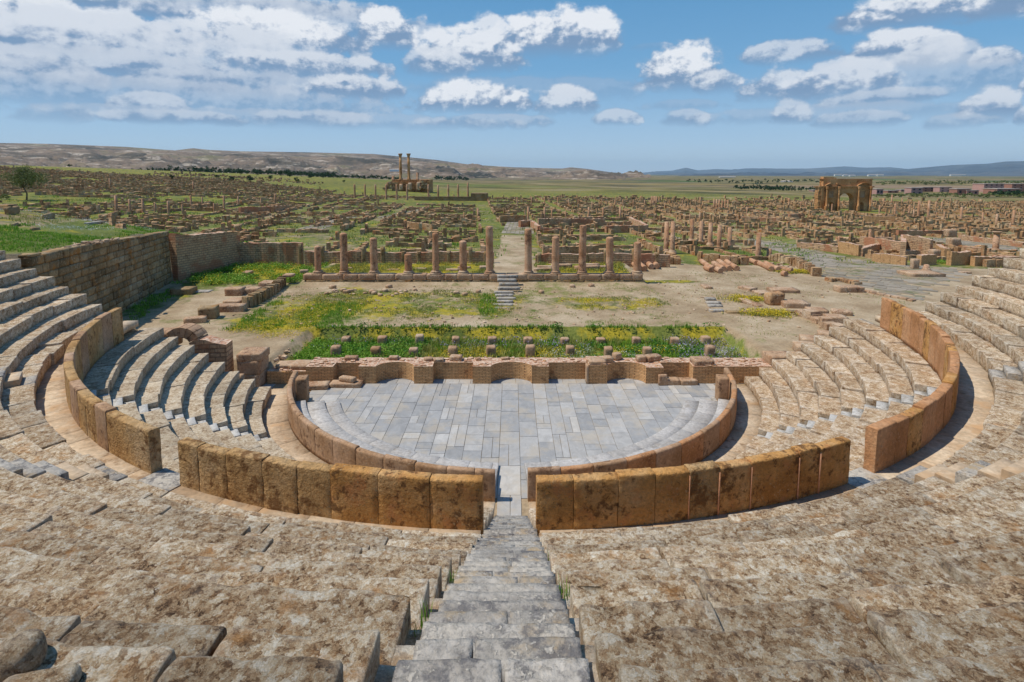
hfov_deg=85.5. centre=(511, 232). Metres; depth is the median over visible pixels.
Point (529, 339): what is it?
stone stump
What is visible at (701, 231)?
column
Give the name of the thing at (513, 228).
paved street
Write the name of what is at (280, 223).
ruined wall
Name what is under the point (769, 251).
column
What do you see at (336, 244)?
ruined wall
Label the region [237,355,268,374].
pier block
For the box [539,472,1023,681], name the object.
seating wedge
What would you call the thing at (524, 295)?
grass
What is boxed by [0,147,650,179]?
hills
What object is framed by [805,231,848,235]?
ruined wall
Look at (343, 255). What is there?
column
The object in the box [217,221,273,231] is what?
ruined wall
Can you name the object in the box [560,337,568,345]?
stone stump
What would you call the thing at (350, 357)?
loose stone
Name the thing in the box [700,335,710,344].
stone stump
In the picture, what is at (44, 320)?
seating wedge
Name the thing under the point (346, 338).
stone stump
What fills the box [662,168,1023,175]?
mountains
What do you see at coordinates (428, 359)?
loose stone
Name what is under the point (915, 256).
ruined wall
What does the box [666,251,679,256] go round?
ruined wall
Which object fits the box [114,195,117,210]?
column
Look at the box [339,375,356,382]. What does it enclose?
carved fragment
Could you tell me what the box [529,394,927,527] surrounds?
seating wedge
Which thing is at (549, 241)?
ruined wall
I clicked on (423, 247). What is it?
ruined wall
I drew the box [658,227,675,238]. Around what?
ruined wall
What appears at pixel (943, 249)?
brick wall
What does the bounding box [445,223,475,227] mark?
ruined wall
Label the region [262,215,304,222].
ruined wall
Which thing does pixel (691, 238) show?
column
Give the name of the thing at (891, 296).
kerb wall
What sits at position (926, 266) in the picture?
column
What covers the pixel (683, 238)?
ruined wall
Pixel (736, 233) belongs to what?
ruined wall
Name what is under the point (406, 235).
ruined wall
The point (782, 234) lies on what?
ruined wall
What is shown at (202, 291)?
stone slab
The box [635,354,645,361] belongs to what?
loose stone
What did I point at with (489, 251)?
column
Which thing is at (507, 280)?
stairway
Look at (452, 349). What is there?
stone stump
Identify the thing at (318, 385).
stone slab
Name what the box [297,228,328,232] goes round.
ruined wall
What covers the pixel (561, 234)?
ruined wall
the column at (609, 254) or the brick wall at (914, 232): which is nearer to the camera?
the column at (609, 254)
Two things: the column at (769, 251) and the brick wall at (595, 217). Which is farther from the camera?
the brick wall at (595, 217)
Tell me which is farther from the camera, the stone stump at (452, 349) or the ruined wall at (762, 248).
the ruined wall at (762, 248)
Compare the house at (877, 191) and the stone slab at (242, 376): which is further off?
the house at (877, 191)
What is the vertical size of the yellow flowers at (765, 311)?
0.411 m
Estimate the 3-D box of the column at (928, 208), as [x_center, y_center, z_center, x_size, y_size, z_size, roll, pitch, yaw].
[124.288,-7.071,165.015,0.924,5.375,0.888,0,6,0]
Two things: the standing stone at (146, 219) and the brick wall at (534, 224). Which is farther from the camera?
the brick wall at (534, 224)
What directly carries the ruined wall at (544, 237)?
on the ground at (174, 309)
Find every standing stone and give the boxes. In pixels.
[108,213,115,225]
[115,223,126,228]
[144,216,148,224]
[234,224,241,231]
[335,231,339,239]
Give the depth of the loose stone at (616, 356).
32.59 m
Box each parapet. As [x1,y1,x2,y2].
[63,307,162,473]
[177,437,483,534]
[536,436,850,535]
[863,297,959,472]
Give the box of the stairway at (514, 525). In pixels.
[483,515,536,535]
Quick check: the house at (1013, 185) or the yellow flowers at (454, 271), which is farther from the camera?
the house at (1013, 185)
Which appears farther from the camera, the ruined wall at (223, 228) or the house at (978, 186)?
the house at (978, 186)
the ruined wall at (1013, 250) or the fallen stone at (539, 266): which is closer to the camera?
the fallen stone at (539, 266)
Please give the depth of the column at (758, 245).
68.80 m
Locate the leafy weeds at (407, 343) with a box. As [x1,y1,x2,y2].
[341,321,719,354]
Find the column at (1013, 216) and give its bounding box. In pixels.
[1012,210,1015,223]
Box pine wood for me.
[131,165,336,176]
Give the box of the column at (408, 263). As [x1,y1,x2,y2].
[402,253,414,273]
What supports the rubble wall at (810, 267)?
on the ground at (174, 309)
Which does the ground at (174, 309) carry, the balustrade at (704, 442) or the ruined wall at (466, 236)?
the ruined wall at (466, 236)
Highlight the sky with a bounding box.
[0,0,1023,172]
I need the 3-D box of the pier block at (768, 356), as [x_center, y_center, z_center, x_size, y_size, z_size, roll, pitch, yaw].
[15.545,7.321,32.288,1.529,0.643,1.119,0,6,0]
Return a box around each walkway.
[36,320,480,533]
[540,315,993,532]
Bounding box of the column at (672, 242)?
[668,221,676,253]
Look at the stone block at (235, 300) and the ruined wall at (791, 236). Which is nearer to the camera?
the stone block at (235, 300)
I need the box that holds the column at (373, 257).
[368,237,380,273]
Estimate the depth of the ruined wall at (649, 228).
105.22 m
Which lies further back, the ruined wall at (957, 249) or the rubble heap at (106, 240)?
the ruined wall at (957, 249)
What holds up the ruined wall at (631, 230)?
on the ground at (174, 309)
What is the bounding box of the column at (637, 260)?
[630,242,642,273]
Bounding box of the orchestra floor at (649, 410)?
[262,378,743,515]
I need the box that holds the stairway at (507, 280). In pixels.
[493,275,519,308]
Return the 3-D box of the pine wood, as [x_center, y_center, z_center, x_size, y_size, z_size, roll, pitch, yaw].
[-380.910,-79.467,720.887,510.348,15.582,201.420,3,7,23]
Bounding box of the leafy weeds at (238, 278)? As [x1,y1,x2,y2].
[172,261,329,284]
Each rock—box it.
[0,204,17,209]
[4,206,19,214]
[30,227,40,230]
[41,213,54,218]
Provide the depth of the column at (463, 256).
52.69 m
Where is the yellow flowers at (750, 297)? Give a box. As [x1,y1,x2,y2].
[717,293,763,301]
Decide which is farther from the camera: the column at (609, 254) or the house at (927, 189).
the house at (927, 189)
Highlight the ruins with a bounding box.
[0,165,1023,240]
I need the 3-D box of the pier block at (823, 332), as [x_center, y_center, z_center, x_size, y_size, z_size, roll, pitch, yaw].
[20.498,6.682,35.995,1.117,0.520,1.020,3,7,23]
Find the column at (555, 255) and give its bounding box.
[550,236,560,273]
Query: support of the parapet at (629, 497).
on the walkway at (963, 427)
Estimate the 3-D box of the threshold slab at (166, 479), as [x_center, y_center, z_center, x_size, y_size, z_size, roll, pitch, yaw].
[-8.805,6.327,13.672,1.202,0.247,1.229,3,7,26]
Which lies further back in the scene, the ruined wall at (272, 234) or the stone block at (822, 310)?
the ruined wall at (272, 234)
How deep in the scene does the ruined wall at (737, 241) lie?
87.12 m
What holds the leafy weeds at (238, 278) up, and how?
on the ground at (174, 309)
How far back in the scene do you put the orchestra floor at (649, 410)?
27.35 m
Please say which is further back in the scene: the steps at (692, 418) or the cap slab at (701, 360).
the cap slab at (701, 360)
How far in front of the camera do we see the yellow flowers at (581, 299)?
45.98 m
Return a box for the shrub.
[0,194,10,198]
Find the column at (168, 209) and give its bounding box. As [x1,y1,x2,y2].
[167,201,169,213]
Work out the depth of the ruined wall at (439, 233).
88.88 m
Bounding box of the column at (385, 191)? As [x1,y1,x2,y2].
[385,184,386,198]
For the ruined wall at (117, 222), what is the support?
on the ground at (174, 309)
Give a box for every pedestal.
[295,375,312,402]
[712,374,728,400]
[910,258,919,268]
[927,249,940,255]
[943,229,957,236]
[945,238,960,245]
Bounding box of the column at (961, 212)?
[959,207,962,218]
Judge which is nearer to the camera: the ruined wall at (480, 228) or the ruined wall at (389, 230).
the ruined wall at (389, 230)
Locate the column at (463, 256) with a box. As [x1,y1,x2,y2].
[458,240,468,273]
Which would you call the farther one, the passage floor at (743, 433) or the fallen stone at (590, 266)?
the fallen stone at (590, 266)
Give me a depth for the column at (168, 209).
111.38 m
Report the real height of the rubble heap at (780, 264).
0.339 m
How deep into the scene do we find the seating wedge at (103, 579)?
5.25 m
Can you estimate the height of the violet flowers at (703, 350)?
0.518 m
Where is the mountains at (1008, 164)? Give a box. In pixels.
[868,161,1023,172]
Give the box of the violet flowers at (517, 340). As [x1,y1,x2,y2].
[328,321,718,348]
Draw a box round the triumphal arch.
[814,177,873,210]
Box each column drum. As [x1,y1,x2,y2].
[641,262,647,270]
[646,261,654,268]
[653,262,659,268]
[699,259,714,267]
[703,265,713,272]
[711,261,726,271]
[714,266,722,272]
[716,259,731,270]
[724,259,739,270]
[749,258,757,264]
[757,260,773,271]
[763,261,780,271]
[780,270,788,276]
[781,266,792,272]
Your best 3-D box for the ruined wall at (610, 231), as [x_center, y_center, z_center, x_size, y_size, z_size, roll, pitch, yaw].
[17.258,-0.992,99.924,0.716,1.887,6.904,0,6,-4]
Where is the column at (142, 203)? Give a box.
[141,198,144,212]
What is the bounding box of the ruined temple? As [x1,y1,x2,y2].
[383,153,432,192]
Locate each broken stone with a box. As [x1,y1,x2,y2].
[0,628,47,681]
[3,662,81,681]
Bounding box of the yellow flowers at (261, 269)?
[200,260,338,285]
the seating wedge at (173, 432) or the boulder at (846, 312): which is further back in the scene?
the boulder at (846, 312)
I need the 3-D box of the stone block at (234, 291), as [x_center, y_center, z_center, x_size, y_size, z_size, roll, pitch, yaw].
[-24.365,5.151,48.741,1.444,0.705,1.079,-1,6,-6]
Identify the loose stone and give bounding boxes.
[275,360,294,368]
[288,359,311,369]
[344,355,358,360]
[389,355,398,359]
[424,356,432,361]
[433,357,443,361]
[450,354,462,360]
[601,355,613,362]
[612,352,621,360]
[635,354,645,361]
[645,353,661,361]
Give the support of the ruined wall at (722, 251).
on the ground at (174, 309)
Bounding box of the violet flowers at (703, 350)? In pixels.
[666,336,746,357]
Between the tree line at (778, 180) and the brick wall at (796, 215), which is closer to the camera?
the brick wall at (796, 215)
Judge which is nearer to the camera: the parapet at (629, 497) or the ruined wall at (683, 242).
the parapet at (629, 497)
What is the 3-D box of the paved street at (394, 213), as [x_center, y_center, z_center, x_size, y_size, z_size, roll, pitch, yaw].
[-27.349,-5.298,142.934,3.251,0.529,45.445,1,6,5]
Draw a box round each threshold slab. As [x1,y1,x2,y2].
[138,468,180,491]
[847,467,887,489]
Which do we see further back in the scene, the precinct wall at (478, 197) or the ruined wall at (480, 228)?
the precinct wall at (478, 197)
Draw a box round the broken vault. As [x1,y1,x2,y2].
[159,323,233,371]
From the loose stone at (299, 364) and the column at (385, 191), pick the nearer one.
the loose stone at (299, 364)
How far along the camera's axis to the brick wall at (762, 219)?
130.27 m
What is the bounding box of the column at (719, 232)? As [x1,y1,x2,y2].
[716,225,721,246]
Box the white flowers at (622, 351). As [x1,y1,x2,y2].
[542,343,742,357]
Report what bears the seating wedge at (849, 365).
on the ground at (174, 309)
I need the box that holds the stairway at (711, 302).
[704,297,723,312]
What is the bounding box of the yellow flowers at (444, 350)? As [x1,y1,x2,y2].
[435,344,686,357]
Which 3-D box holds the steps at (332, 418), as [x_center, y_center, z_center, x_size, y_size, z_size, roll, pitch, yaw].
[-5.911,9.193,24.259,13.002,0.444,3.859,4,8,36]
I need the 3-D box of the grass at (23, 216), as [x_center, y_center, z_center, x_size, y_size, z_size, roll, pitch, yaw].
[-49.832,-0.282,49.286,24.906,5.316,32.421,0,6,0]
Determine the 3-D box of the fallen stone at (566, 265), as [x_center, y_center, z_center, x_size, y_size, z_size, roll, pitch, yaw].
[5.203,3.518,57.883,2.230,0.574,0.621,-1,6,-6]
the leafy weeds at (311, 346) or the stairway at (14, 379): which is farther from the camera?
the leafy weeds at (311, 346)
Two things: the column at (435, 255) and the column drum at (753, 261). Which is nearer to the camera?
the column at (435, 255)
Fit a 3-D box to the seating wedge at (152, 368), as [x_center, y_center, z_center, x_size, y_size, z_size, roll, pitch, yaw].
[-15.357,7.339,26.351,6.870,3.952,9.412,-2,7,-21]
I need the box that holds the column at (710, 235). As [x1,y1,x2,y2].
[706,223,713,245]
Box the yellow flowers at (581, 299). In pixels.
[558,296,659,306]
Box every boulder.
[701,284,712,288]
[830,308,852,315]
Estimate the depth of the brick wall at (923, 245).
75.98 m
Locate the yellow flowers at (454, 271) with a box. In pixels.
[325,260,632,272]
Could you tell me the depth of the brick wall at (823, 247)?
78.61 m
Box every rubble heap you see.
[64,237,119,247]
[274,348,290,362]
[770,262,794,266]
[824,277,861,284]
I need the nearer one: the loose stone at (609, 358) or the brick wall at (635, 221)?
the loose stone at (609, 358)
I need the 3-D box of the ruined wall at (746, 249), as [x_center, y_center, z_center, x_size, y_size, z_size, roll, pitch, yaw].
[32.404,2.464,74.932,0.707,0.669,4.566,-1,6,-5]
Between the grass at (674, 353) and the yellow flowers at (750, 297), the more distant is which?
the yellow flowers at (750, 297)
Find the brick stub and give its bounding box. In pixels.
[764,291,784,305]
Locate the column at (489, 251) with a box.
[484,226,494,273]
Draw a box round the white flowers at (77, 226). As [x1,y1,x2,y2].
[1,208,157,233]
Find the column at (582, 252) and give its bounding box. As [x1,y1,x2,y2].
[576,225,587,273]
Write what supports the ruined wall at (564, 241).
on the ground at (174, 309)
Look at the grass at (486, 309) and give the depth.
45.00 m
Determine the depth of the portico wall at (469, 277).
52.64 m
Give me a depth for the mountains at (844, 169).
13905.55 m
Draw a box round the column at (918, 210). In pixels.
[917,201,920,215]
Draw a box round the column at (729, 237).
[727,227,731,245]
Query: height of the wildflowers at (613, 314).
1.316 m
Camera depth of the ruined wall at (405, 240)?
79.27 m
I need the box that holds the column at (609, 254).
[603,237,615,273]
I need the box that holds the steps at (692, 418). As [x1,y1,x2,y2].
[524,399,729,480]
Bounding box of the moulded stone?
[282,273,294,276]
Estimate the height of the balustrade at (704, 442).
1.265 m
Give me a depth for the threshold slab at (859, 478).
13.92 m
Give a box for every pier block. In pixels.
[236,347,269,361]
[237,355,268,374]
[245,368,267,386]
[762,351,785,365]
[792,340,813,351]
[799,334,819,341]
[817,329,828,335]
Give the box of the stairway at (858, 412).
[758,387,936,438]
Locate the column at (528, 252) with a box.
[523,229,533,273]
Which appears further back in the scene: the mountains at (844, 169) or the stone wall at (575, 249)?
the mountains at (844, 169)
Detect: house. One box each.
[872,189,882,193]
[883,190,898,192]
[904,187,922,193]
[923,187,932,191]
[933,187,951,191]
[949,188,970,194]
[966,190,979,194]
[972,183,1003,191]
[983,188,1021,193]
[1003,183,1023,191]
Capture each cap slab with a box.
[587,357,605,363]
[690,356,714,365]
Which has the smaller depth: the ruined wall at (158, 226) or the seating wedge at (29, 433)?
the seating wedge at (29, 433)
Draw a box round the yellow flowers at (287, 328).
[225,305,334,337]
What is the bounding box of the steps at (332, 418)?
[295,400,498,487]
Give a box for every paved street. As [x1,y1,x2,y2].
[295,217,353,230]
[377,207,423,218]
[502,219,533,233]
[742,239,971,300]
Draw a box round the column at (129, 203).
[128,199,130,209]
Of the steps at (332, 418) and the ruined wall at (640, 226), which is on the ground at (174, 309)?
the ruined wall at (640, 226)
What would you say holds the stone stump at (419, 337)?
on the ground at (174, 309)
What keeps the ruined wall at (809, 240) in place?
on the ground at (174, 309)
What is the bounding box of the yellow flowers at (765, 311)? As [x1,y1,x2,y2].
[718,306,797,318]
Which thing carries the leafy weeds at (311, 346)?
on the ground at (174, 309)
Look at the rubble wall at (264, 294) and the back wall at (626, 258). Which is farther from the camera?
the back wall at (626, 258)
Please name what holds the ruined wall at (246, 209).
on the ground at (174, 309)
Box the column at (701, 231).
[699,221,703,241]
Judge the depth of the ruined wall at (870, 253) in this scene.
71.48 m
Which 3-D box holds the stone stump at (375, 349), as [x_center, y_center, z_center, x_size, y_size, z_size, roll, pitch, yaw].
[-8.646,7.624,35.164,0.618,0.812,0.606,0,6,0]
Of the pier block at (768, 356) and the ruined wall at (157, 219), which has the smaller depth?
the pier block at (768, 356)
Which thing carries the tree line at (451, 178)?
on the ground at (174, 309)
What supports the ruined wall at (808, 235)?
on the ground at (174, 309)
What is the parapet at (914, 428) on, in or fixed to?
on the walkway at (963, 427)
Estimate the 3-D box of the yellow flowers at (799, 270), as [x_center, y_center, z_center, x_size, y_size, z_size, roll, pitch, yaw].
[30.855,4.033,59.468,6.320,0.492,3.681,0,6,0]
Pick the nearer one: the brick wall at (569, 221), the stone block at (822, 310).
the stone block at (822, 310)
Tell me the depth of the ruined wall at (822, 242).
83.74 m
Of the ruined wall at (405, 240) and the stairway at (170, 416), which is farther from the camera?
the ruined wall at (405, 240)
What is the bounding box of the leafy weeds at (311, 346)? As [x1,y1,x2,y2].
[289,334,425,359]
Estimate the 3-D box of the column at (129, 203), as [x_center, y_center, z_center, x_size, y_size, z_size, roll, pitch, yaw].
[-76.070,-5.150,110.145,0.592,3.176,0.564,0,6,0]
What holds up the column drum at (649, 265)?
on the ground at (174, 309)
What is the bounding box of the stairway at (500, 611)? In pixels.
[374,534,598,681]
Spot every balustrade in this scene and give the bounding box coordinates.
[287,371,494,501]
[527,367,736,501]
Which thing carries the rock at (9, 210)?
on the ground at (174, 309)
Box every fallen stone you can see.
[300,269,308,272]
[446,268,459,270]
[533,267,551,270]
[537,265,551,267]
[551,264,571,268]
[574,265,599,270]
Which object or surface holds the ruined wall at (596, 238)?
on the ground at (174, 309)
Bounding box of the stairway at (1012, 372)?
[988,361,1023,385]
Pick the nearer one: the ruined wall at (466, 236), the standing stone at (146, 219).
the ruined wall at (466, 236)
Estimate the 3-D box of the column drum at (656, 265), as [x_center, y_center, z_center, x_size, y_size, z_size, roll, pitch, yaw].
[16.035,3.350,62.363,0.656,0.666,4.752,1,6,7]
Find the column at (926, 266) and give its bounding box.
[921,264,930,269]
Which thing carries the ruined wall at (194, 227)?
on the ground at (174, 309)
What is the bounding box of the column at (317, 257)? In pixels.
[311,245,324,273]
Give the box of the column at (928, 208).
[927,200,930,215]
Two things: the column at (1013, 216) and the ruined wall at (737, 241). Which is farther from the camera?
the column at (1013, 216)
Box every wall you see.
[18,231,171,311]
[77,215,108,220]
[116,215,150,224]
[116,218,139,223]
[128,223,183,229]
[150,218,167,221]
[160,217,207,226]
[165,227,176,232]
[168,231,239,280]
[170,219,221,223]
[177,223,191,231]
[192,219,198,229]
[213,231,259,235]
[214,215,229,221]
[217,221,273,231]
[233,215,243,221]
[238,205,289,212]
[239,242,303,265]
[240,234,251,242]
[242,276,285,307]
[251,235,258,239]
[253,238,268,242]
[255,217,275,228]
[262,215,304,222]
[262,219,289,224]
[262,232,276,236]
[267,356,771,383]
[277,228,294,232]
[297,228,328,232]
[301,216,345,225]
[303,273,643,281]
[304,246,493,265]
[308,219,328,222]
[326,242,330,251]
[331,241,339,248]
[334,218,355,222]
[340,219,354,230]
[357,216,368,223]
[359,241,368,246]
[360,228,364,234]
[364,223,368,232]
[371,222,421,230]
[372,230,408,234]
[377,223,403,226]
[381,218,409,223]
[383,228,408,232]
[385,237,451,247]
[389,231,399,237]
[390,237,412,241]
[400,244,446,251]
[402,221,408,229]
[404,233,413,238]
[407,221,436,230]
[414,193,487,200]
[415,219,427,223]
[416,236,477,241]
[419,228,446,237]
[421,242,426,251]
[424,229,476,232]
[424,231,431,248]
[427,231,441,235]
[433,217,475,221]
[435,220,465,223]
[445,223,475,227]
[448,227,475,235]
[451,235,477,238]
[478,224,481,232]
[480,244,485,251]
[499,215,526,221]
[518,220,531,226]
[530,221,540,230]
[535,248,669,267]
[536,229,558,233]
[536,236,544,248]
[537,218,604,226]
[537,232,551,239]
[539,227,560,230]
[541,239,570,242]
[542,234,613,238]
[542,245,598,253]
[553,223,567,226]
[559,229,566,239]
[559,235,576,245]
[561,227,594,231]
[565,225,579,228]
[567,226,572,234]
[572,223,590,227]
[573,216,602,218]
[586,235,601,240]
[588,243,643,248]
[596,228,604,231]
[599,245,662,253]
[602,223,613,233]
[603,221,630,225]
[605,225,647,232]
[613,236,625,240]
[620,249,652,253]
[623,220,660,229]
[629,217,648,226]
[629,228,638,234]
[637,238,656,251]
[639,225,651,233]
[643,233,657,241]
[650,233,670,236]
[656,234,707,241]
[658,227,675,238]
[663,221,689,228]
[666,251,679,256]
[669,227,687,235]
[670,256,680,264]
[675,240,722,244]
[677,239,738,249]
[678,226,716,230]
[679,246,688,252]
[688,231,706,238]
[689,245,697,255]
[697,251,748,264]
[713,239,742,242]
[714,248,738,255]
[721,228,738,239]
[725,310,794,313]
[730,255,804,259]
[732,231,742,236]
[736,216,779,222]
[741,223,749,232]
[741,247,761,254]
[743,232,752,238]
[743,240,754,245]
[750,230,767,236]
[750,246,768,249]
[757,225,779,230]
[757,226,776,234]
[763,232,800,234]
[768,253,821,276]
[777,227,784,236]
[780,228,810,236]
[786,234,799,239]
[788,214,803,218]
[795,309,842,330]
[796,237,849,243]
[797,242,837,252]
[805,230,832,237]
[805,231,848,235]
[812,241,825,243]
[830,241,858,245]
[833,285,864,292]
[838,241,862,255]
[846,232,889,240]
[859,236,900,252]
[860,243,880,256]
[863,216,895,223]
[865,250,884,258]
[865,289,915,301]
[871,253,907,264]
[872,230,887,236]
[884,249,898,253]
[893,235,899,240]
[896,230,943,235]
[900,234,906,255]
[901,255,945,260]
[903,235,932,253]
[903,250,920,254]
[916,254,936,265]
[933,243,960,251]
[936,244,950,256]
[946,250,970,265]
[958,235,1023,246]
[958,245,980,248]
[961,246,991,254]
[970,256,1018,265]
[971,252,980,255]
[981,245,987,255]
[982,258,1002,267]
[989,252,1001,255]
[994,249,1017,252]
[997,250,1015,255]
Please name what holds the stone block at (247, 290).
on the ground at (174, 309)
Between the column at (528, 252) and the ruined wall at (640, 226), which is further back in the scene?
the ruined wall at (640, 226)
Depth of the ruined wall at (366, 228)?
90.94 m
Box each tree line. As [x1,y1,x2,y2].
[306,172,398,179]
[434,175,468,179]
[687,178,819,183]
[733,184,789,189]
[764,185,814,190]
[872,192,1023,197]
[876,179,1023,184]
[988,190,1023,195]
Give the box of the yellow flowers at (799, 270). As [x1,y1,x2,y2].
[776,268,822,273]
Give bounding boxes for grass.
[0,211,132,225]
[0,222,184,251]
[2,196,1019,267]
[125,281,181,320]
[203,285,690,324]
[218,294,366,353]
[274,288,670,318]
[295,322,746,359]
[323,260,628,272]
[413,553,569,636]
[477,292,497,313]
[671,262,922,336]
[716,293,763,302]
[723,307,795,318]
[769,268,823,273]
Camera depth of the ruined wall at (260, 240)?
70.85 m
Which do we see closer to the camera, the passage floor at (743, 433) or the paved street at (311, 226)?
the passage floor at (743, 433)
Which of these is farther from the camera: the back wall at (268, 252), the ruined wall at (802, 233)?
the ruined wall at (802, 233)
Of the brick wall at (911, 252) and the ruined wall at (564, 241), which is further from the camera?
the ruined wall at (564, 241)
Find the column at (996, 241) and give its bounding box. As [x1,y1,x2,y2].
[991,231,1001,249]
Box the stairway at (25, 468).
[0,458,127,480]
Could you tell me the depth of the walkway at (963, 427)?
16.27 m
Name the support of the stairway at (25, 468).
on the ground at (174, 309)
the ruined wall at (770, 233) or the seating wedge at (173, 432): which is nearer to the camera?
the seating wedge at (173, 432)
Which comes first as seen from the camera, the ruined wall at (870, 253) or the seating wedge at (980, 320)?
the seating wedge at (980, 320)
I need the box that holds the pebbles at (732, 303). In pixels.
[613,274,914,348]
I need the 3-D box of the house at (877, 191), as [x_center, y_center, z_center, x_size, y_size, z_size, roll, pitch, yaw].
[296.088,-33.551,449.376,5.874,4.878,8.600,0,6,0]
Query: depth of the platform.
57.86 m
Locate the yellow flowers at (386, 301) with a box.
[276,290,523,317]
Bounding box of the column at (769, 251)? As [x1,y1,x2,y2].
[766,248,771,255]
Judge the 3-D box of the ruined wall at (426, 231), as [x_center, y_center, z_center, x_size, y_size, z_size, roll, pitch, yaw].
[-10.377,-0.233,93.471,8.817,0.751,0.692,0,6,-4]
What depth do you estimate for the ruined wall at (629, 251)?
71.17 m
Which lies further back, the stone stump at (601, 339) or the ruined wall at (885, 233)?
the ruined wall at (885, 233)
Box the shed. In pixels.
[949,174,965,175]
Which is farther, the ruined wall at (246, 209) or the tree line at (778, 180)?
the tree line at (778, 180)
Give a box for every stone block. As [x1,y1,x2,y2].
[170,286,197,294]
[183,315,206,323]
[198,304,219,318]
[219,303,247,311]
[223,297,241,302]
[224,286,245,295]
[241,270,253,275]
[244,287,260,293]
[258,280,272,286]
[738,285,757,290]
[766,287,799,292]
[781,299,810,308]
[804,306,828,315]
[822,313,848,323]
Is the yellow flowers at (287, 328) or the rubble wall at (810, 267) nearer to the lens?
the yellow flowers at (287, 328)
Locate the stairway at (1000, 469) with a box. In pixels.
[896,458,1023,484]
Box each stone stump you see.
[330,345,341,355]
[341,336,350,343]
[370,346,380,356]
[377,335,386,344]
[409,347,417,356]
[415,334,423,342]
[448,345,457,357]
[452,336,459,344]
[486,345,495,356]
[488,336,496,344]
[523,336,532,344]
[525,344,534,357]
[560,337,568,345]
[566,345,574,356]
[596,337,605,343]
[604,346,612,355]
[631,336,640,344]
[642,346,651,354]
[670,337,679,345]
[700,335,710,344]
[704,345,715,356]
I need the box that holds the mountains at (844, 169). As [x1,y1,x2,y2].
[621,166,902,174]
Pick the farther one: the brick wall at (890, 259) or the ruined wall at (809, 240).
the ruined wall at (809, 240)
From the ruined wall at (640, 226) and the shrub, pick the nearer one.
the ruined wall at (640, 226)
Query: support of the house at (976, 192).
on the ground at (174, 309)
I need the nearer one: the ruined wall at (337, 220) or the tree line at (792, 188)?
the ruined wall at (337, 220)
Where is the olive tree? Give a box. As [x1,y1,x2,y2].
[0,164,51,199]
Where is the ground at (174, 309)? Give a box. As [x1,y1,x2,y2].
[0,165,1023,517]
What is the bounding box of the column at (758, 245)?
[755,233,760,255]
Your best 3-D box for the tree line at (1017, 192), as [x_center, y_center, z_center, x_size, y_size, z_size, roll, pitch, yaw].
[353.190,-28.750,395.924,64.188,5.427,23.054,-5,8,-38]
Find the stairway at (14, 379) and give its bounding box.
[0,367,37,391]
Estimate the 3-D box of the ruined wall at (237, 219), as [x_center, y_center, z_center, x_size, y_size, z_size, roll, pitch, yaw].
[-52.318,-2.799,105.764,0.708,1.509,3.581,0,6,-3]
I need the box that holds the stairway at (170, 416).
[91,390,267,440]
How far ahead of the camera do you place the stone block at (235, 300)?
45.13 m
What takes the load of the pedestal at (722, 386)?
on the orchestra floor at (649, 410)
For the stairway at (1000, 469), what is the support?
on the ground at (174, 309)
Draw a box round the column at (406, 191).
[406,184,407,199]
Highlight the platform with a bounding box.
[896,270,945,276]
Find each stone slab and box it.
[84,221,104,224]
[195,290,212,292]
[240,373,244,379]
[309,381,329,389]
[329,379,363,387]
[658,374,667,385]
[667,377,679,384]
[679,377,697,384]
[738,298,763,306]
[752,290,768,294]
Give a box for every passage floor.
[262,388,494,507]
[528,385,761,507]
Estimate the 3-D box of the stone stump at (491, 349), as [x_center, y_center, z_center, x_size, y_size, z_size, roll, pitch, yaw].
[-1.333,7.580,35.146,0.632,0.892,0.599,0,6,0]
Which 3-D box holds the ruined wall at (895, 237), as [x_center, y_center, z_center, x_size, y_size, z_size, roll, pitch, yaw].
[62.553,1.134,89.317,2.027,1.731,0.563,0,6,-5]
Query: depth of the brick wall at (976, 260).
66.34 m
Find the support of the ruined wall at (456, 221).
on the ground at (174, 309)
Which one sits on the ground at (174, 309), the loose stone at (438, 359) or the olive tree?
the olive tree
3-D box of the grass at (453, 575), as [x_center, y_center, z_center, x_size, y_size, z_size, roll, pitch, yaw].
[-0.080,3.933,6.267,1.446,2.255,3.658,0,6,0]
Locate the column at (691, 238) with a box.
[689,219,693,240]
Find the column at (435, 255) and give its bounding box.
[430,233,441,273]
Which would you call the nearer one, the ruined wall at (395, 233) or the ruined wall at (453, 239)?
the ruined wall at (453, 239)
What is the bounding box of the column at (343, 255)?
[337,233,350,273]
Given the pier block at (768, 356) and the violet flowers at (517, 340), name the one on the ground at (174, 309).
the violet flowers at (517, 340)
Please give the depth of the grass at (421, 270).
57.34 m
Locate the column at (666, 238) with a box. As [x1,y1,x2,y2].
[664,222,668,250]
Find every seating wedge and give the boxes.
[0,250,104,388]
[0,377,104,468]
[0,467,480,681]
[83,328,271,437]
[98,395,493,528]
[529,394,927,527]
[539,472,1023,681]
[744,319,940,435]
[916,249,1023,371]
[942,371,1023,466]
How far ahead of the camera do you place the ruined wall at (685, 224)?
109.97 m
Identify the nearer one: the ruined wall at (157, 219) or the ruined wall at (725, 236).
the ruined wall at (725, 236)
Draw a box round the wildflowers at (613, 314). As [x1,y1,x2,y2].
[232,286,646,341]
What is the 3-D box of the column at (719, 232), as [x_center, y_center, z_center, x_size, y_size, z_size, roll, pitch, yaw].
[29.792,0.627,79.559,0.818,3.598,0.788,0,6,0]
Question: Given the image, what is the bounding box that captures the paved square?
[898,237,1023,250]

